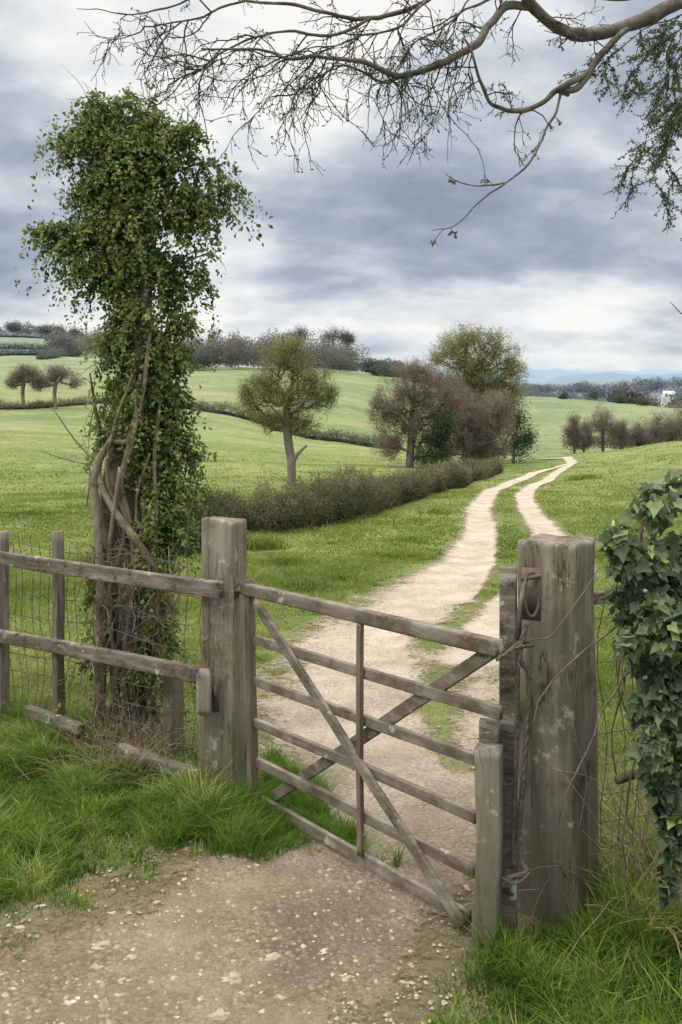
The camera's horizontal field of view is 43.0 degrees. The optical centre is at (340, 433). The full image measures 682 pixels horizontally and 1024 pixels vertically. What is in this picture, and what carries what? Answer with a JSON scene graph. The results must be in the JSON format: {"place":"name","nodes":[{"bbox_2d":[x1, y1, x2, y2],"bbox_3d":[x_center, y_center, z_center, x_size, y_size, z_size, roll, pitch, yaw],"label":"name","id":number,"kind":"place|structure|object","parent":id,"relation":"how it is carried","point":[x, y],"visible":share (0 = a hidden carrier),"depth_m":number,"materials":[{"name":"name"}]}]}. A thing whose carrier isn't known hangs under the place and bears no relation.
{"place":"outdoors","nodes":[
{"label":"outdoors","id":0,"kind":"place"},
{"bbox_2d":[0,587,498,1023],"bbox_3d":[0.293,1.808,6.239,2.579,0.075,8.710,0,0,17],"label":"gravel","id":1,"kind":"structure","parent":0,"point":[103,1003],"depth_m":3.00,"materials":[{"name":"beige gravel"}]},
{"bbox_2d":[0,456,594,1023],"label":"path","id":2,"kind":"structure","parent":0,"point":[462,572],"depth_m":3.33,"materials":[{"name":"beige gravel"}]},
{"bbox_2d":[12,925,24,934],"bbox_3d":[-1.180,1.818,3.176,0.060,0.018,0.048,0,0,-32],"label":"stone","id":3,"kind":"object","parent":2,"relation":"on","point":[21,928],"visible":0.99,"depth_m":3.17,"materials":[{"name":"beige stone"}]},
{"bbox_2d":[33,904,46,909],"bbox_3d":[-1.152,1.812,3.320,0.053,0.013,0.029,0,0,-8],"label":"stone","id":4,"kind":"object","parent":2,"relation":"on","point":[36,906],"visible":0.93,"depth_m":3.31,"materials":[{"name":"beige stone"}]},
{"bbox_2d":[63,1000,76,1005],"bbox_3d":[-0.861,1.812,2.755,0.049,0.017,0.038,0,0,-30],"label":"stone","id":5,"kind":"object","parent":2,"relation":"on","point":[68,1003],"visible":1,"depth_m":2.75,"materials":[{"name":"beige stone"}]},
{"bbox_2d":[91,940,110,949],"bbox_3d":[-0.855,1.819,3.069,0.084,0.025,0.061,0,0,0],"label":"stone","id":6,"kind":"object","parent":2,"relation":"on","point":[97,946],"visible":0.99,"depth_m":3.07,"materials":[{"name":"beige stone"}]},
{"bbox_2d":[114,992,127,996],"bbox_3d":[-0.700,1.812,2.782,0.069,0.020,0.052,0,0,0],"label":"stone","id":7,"kind":"object","parent":2,"relation":"on","point":[118,994],"visible":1,"depth_m":2.79,"materials":[{"name":"beige stone"}]},
{"bbox_2d":[206,1008,229,1020],"bbox_3d":[-0.377,1.810,2.692,0.082,0.026,0.067,0,0,0],"label":"stone","id":8,"kind":"object","parent":2,"relation":"on","point":[219,1014],"visible":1,"depth_m":2.68,"materials":[{"name":"beige stone"}]},
{"bbox_2d":[218,971,241,983],"bbox_3d":[-0.358,1.808,2.873,0.101,0.028,0.076,0,0,0],"label":"stone","id":9,"kind":"object","parent":2,"relation":"on","point":[233,977],"visible":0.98,"depth_m":2.86,"materials":[{"name":"beige stone"}]},
{"bbox_2d":[340,975,354,981],"bbox_3d":[0.016,1.800,2.862,0.062,0.023,0.049,0,0,-39],"label":"stone","id":10,"kind":"object","parent":2,"relation":"on","point":[346,978],"visible":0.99,"depth_m":2.85,"materials":[{"name":"beige stone"}]},
{"bbox_2d":[0,332,681,1023],"bbox_3d":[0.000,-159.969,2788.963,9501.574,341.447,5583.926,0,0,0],"label":"ground","id":11,"kind":"structure","parent":0,"point":[220,384],"depth_m":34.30,"materials":[{"name":"green plant"}]},
{"bbox_2d":[3,320,21,332],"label":"skyline tree","id":12,"kind":"object","parent":11,"relation":"on","point":[15,327],"visible":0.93,"depth_m":558.78,"materials":[{"name":"grey plant"}]},
{"bbox_2d":[1,363,47,406],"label":"windswept tree","id":13,"kind":"object","parent":11,"relation":"on","point":[23,375],"visible":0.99,"depth_m":117.69,"materials":[{"name":"plant"}]},
{"bbox_2d":[0,340,53,349],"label":"hedge","id":14,"kind":"object","parent":11,"relation":"on","point":[40,346],"visible":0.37,"depth_m":439.75,"materials":[{"name":"green plant"}]},
{"bbox_2d":[0,344,76,356],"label":"hedge","id":15,"kind":"object","parent":11,"relation":"on","point":[20,352],"visible":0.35,"depth_m":364.03,"materials":[{"name":"green plant"}]},
{"bbox_2d":[35,323,54,335],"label":"skyline tree","id":16,"kind":"object","parent":11,"relation":"on","point":[40,329],"visible":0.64,"depth_m":558.16,"materials":[{"name":"grey plant"}]},
{"bbox_2d":[0,330,90,341],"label":"hedge","id":17,"kind":"object","parent":11,"relation":"on","point":[6,334],"visible":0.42,"depth_m":517.84,"materials":[{"name":"green plant"}]},
{"bbox_2d":[0,394,102,409],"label":"hedge","id":18,"kind":"object","parent":11,"relation":"on","point":[38,404],"visible":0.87,"depth_m":119.58,"materials":[{"name":"green plant"}]},
{"bbox_2d":[27,361,85,408],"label":"windswept tree","id":19,"kind":"object","parent":11,"relation":"on","point":[57,374],"visible":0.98,"depth_m":117.77,"materials":[{"name":"plant"}]},
{"bbox_2d":[31,342,84,359],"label":"hedge","id":20,"kind":"object","parent":11,"relation":"on","point":[56,352],"visible":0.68,"depth_m":354.43,"materials":[{"name":"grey plant"}]},
{"bbox_2d":[50,323,66,334],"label":"skyline tree","id":21,"kind":"object","parent":11,"relation":"on","point":[60,326],"visible":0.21,"depth_m":558.48,"materials":[{"name":"grey plant"}]},
{"bbox_2d":[68,325,82,336],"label":"skyline tree","id":22,"kind":"object","parent":11,"relation":"on","point":[73,330],"visible":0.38,"depth_m":558.29,"materials":[{"name":"grey plant"}]},
{"bbox_2d":[0,320,172,363],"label":"woodland","id":23,"kind":"object","parent":11,"relation":"on","point":[68,339],"visible":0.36,"depth_m":393.76,"materials":[{"name":"grey plant"}]},
{"bbox_2d":[0,666,214,792],"bbox_3d":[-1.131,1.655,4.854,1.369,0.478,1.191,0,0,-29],"label":"dry grass","id":24,"kind":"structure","parent":11,"relation":"on","point":[114,746],"depth_m":4.60,"materials":[{"name":"green plant"}]},
{"bbox_2d":[0,530,223,780],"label":"wooden fence","id":25,"kind":"object","parent":11,"relation":"on","point":[176,673],"visible":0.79,"depth_m":4.79,"materials":[{"name":"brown wood"}]},
{"bbox_2d":[14,64,272,744],"bbox_3d":[-1.163,-0.075,5.050,1.513,4.176,0.863,0,0,0],"label":"ivy clad tree","id":26,"kind":"object","parent":11,"relation":"on","point":[141,440],"visible":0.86,"depth_m":5.04,"materials":[{"name":"green plant"}]},
{"bbox_2d":[196,516,246,790],"bbox_3d":[-0.599,1.183,4.314,0.203,1.540,0.306,0,0,10],"label":"gate post","id":27,"kind":"object","parent":11,"relation":"on","point":[220,694],"visible":0.79,"depth_m":4.26,"materials":[{"name":"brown wood"}]},
{"bbox_2d":[234,577,505,929],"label":"field gate","id":28,"kind":"structure","parent":27,"relation":"attached to","point":[348,752],"depth_m":3.53,"materials":[{"name":"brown wood"}]},
{"bbox_2d":[96,392,403,447],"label":"hedge","id":29,"kind":"object","parent":11,"relation":"on","point":[354,440],"visible":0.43,"depth_m":100.64,"materials":[{"name":"green plant"}]},
{"bbox_2d":[167,325,370,371],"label":"woodland","id":30,"kind":"object","parent":11,"relation":"on","point":[238,352],"visible":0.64,"depth_m":258.89,"materials":[{"name":"grey plant"}]},
{"bbox_2d":[233,333,343,485],"bbox_3d":[-1.845,-0.824,30.068,3.960,5.550,2.726,0,0,0],"label":"pollard tree","id":31,"kind":"object","parent":11,"relation":"on","point":[286,419],"visible":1,"depth_m":29.85,"materials":[{"name":"green plant"}]},
{"bbox_2d":[285,323,313,340],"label":"skyline tree","id":32,"kind":"object","parent":11,"relation":"on","point":[301,330],"visible":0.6,"depth_m":324.44,"materials":[{"name":"grey plant"}]},
{"bbox_2d":[160,454,505,555],"bbox_3d":[2.622,1.367,26.527,2.155,1.678,29.765,0,0,20],"label":"hedge","id":33,"kind":"object","parent":11,"relation":"on","point":[367,493],"visible":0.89,"depth_m":17.54,"materials":[{"name":"green plant"}]},
{"bbox_2d":[319,323,348,344],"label":"skyline tree","id":34,"kind":"object","parent":11,"relation":"on","point":[336,338],"visible":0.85,"depth_m":324.62,"materials":[{"name":"grey plant"}]},
{"bbox_2d":[0,662,681,1023],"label":"verge grass","id":35,"kind":"structure","parent":11,"relation":"on","point":[237,818],"depth_m":3.65,"materials":[{"name":"green plant"}]},
{"bbox_2d":[339,330,358,352],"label":"skyline tree","id":36,"kind":"object","parent":11,"relation":"on","point":[349,339],"visible":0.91,"depth_m":324.22,"materials":[{"name":"grey plant"}]},
{"bbox_2d":[76,0,681,313],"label":"bare tree","id":37,"kind":"object","parent":11,"relation":"on","point":[618,30],"visible":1,"depth_m":4.05,"materials":[{"name":"brown plant"}]},
{"bbox_2d":[357,356,405,372],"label":"woodland","id":38,"kind":"object","parent":11,"relation":"on","point":[371,360],"visible":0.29,"depth_m":283.81,"materials":[{"name":"green plant"}]},
{"bbox_2d":[366,359,467,391],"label":"hedge","id":39,"kind":"object","parent":11,"relation":"on","point":[385,368],"visible":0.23,"depth_m":249.28,"materials":[{"name":"green plant"}]},
{"bbox_2d":[364,352,471,467],"bbox_3d":[3.986,-1.134,46.048,6.231,6.269,3.837,0,0,0],"label":"bare tree","id":40,"kind":"object","parent":11,"relation":"on","point":[415,373],"visible":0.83,"depth_m":45.74,"materials":[{"name":"plant"}]},
{"bbox_2d":[408,404,465,467],"bbox_3d":[4.979,0.375,44.931,3.024,4.098,2.597,0,0,0],"label":"ivy shrub","id":41,"kind":"object","parent":11,"relation":"on","point":[433,437],"visible":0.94,"depth_m":44.73,"materials":[{"name":"green plant"}]},
{"bbox_2d":[423,322,534,438],"bbox_3d":[8.519,-2.656,53.938,7.194,9.302,4.790,0,0,0],"label":"oak tree","id":42,"kind":"object","parent":11,"relation":"on","point":[461,356],"visible":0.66,"depth_m":53.55,"materials":[{"name":"green plant"}]},
{"bbox_2d":[444,384,522,463],"bbox_3d":[7.420,-0.302,47.991,5.319,5.356,4.017,0,0,0],"label":"hawthorn shrub","id":43,"kind":"object","parent":11,"relation":"on","point":[487,434],"visible":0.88,"depth_m":47.54,"materials":[{"name":"plant"}]},
{"bbox_2d":[472,718,502,952],"bbox_3d":[0.517,1.472,3.046,0.105,0.898,0.135,0,0,16],"label":"short post","id":44,"kind":"object","parent":11,"relation":"on","point":[488,773],"visible":0.83,"depth_m":2.99,"materials":[{"name":"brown wood"}]},
{"bbox_2d":[483,385,544,463],"bbox_3d":[10.337,-0.481,52.087,3.141,4.885,2.919,0,0,39],"label":"holly shrub","id":45,"kind":"object","parent":11,"relation":"on","point":[516,447],"visible":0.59,"depth_m":51.74,"materials":[{"name":"green plant"}]},
{"bbox_2d":[405,702,681,1013],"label":"dead bramble","id":46,"kind":"object","parent":11,"relation":"on","point":[627,859],"visible":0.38,"depth_m":3.21,"materials":[{"name":"brown plant"}]},
{"bbox_2d":[499,533,598,934],"bbox_3d":[0.767,1.170,3.218,0.268,1.562,0.421,0,0,37],"label":"gate post","id":47,"kind":"object","parent":11,"relation":"on","point":[555,574],"visible":0.71,"depth_m":3.17,"materials":[{"name":"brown wood"}]},
{"bbox_2d":[495,622,533,884],"bbox_3d":[0.607,1.106,3.007,0.172,0.883,0.080,0,0,-28],"label":"rope","id":48,"kind":"object","parent":47,"relation":"attached to","point":[524,874],"visible":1,"depth_m":3.02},
{"bbox_2d":[501,569,597,833],"bbox_3d":[0.810,0.950,3.084,0.526,0.870,0.166,0,0,-35],"label":"wire","id":49,"kind":"object","parent":47,"relation":"attached to","point":[555,631],"visible":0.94,"depth_m":3.05,"materials":[{"name":"grey metal"}]},
{"bbox_2d":[555,389,571,398],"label":"dark bush","id":50,"kind":"object","parent":11,"relation":"on","point":[562,395],"visible":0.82,"depth_m":261.56,"materials":[{"name":"green plant"}]},
{"bbox_2d":[560,408,589,453],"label":"hedgerow tree","id":51,"kind":"object","parent":11,"relation":"on","point":[574,435],"visible":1,"depth_m":149.61,"materials":[{"name":"plant"}]},
{"bbox_2d":[479,376,681,407],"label":"woodland","id":52,"kind":"object","parent":11,"relation":"on","point":[612,390],"visible":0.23,"depth_m":834.44,"materials":[{"name":"green plant"}]},
{"bbox_2d":[576,416,599,451],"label":"hedgerow tree","id":53,"kind":"object","parent":11,"relation":"on","point":[590,441],"visible":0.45,"depth_m":151.41,"materials":[{"name":"plant"}]},
{"bbox_2d":[582,383,608,400],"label":"dark bush","id":54,"kind":"object","parent":11,"relation":"on","point":[594,397],"visible":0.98,"depth_m":261.57,"materials":[{"name":"green plant"}]},
{"bbox_2d":[585,403,626,451],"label":"hedgerow tree","id":55,"kind":"object","parent":11,"relation":"on","point":[603,425],"visible":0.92,"depth_m":153.55,"materials":[{"name":"plant"}]},
{"bbox_2d":[532,468,681,908],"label":"ivy bush","id":56,"kind":"object","parent":11,"relation":"on","point":[653,652],"visible":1,"depth_m":2.78,"materials":[{"name":"green plant"}]},
{"bbox_2d":[610,389,631,403],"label":"dark bush","id":57,"kind":"object","parent":11,"relation":"on","point":[621,398],"visible":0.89,"depth_m":261.62,"materials":[{"name":"green plant"}]},
{"bbox_2d":[608,416,636,449],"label":"hedgerow tree","id":58,"kind":"object","parent":11,"relation":"on","point":[623,439],"visible":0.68,"depth_m":155.44,"materials":[{"name":"plant"}]},
{"bbox_2d":[594,589,658,865],"bbox_3d":[1.754,1.226,3.700,1.787,1.351,0.146,0,0,-16],"label":"wire fence","id":59,"kind":"object","parent":11,"relation":"on","point":[598,595],"visible":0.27,"depth_m":3.50,"materials":[{"name":"grey metal"}]},
{"bbox_2d":[623,418,656,447],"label":"hedgerow tree","id":60,"kind":"object","parent":11,"relation":"on","point":[641,437],"visible":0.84,"depth_m":157.26,"materials":[{"name":"plant"}]},
{"bbox_2d":[634,395,653,405],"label":"dark bush","id":61,"kind":"object","parent":11,"relation":"on","point":[642,401],"visible":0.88,"depth_m":261.34,"materials":[{"name":"green plant"}]},
{"bbox_2d":[632,408,678,443],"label":"hedgerow tree","id":62,"kind":"object","parent":11,"relation":"on","point":[657,429],"visible":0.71,"depth_m":159.42,"materials":[{"name":"plant"}]},
{"bbox_2d":[652,391,681,406],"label":"woodland","id":63,"kind":"object","parent":11,"relation":"on","point":[673,401],"visible":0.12,"depth_m":548.61,"materials":[{"name":"grey plant"}]},
{"bbox_2d":[660,391,674,407],"bbox_3d":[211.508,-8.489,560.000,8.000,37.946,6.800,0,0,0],"label":"farmhouse","id":64,"kind":"object","parent":11,"relation":"on","point":[667,395],"visible":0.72,"depth_m":557.26,"materials":[{"name":"stone"}]},
{"bbox_2d":[658,412,681,441],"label":"hedgerow tree","id":65,"kind":"object","parent":11,"relation":"on","point":[678,432],"visible":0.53,"depth_m":161.29,"materials":[{"name":"brown plant"}]},
{"bbox_2d":[664,396,681,430],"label":"hedgerow tree","id":66,"kind":"object","parent":11,"relation":"on","point":[677,413],"visible":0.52,"depth_m":164.21,"materials":[{"name":"plant"}]},
{"bbox_2d":[0,0,681,371],"label":"sky","id":67,"kind":"structure","parent":0,"point":[543,258],"materials":[{"name":"grey"}]}
]}

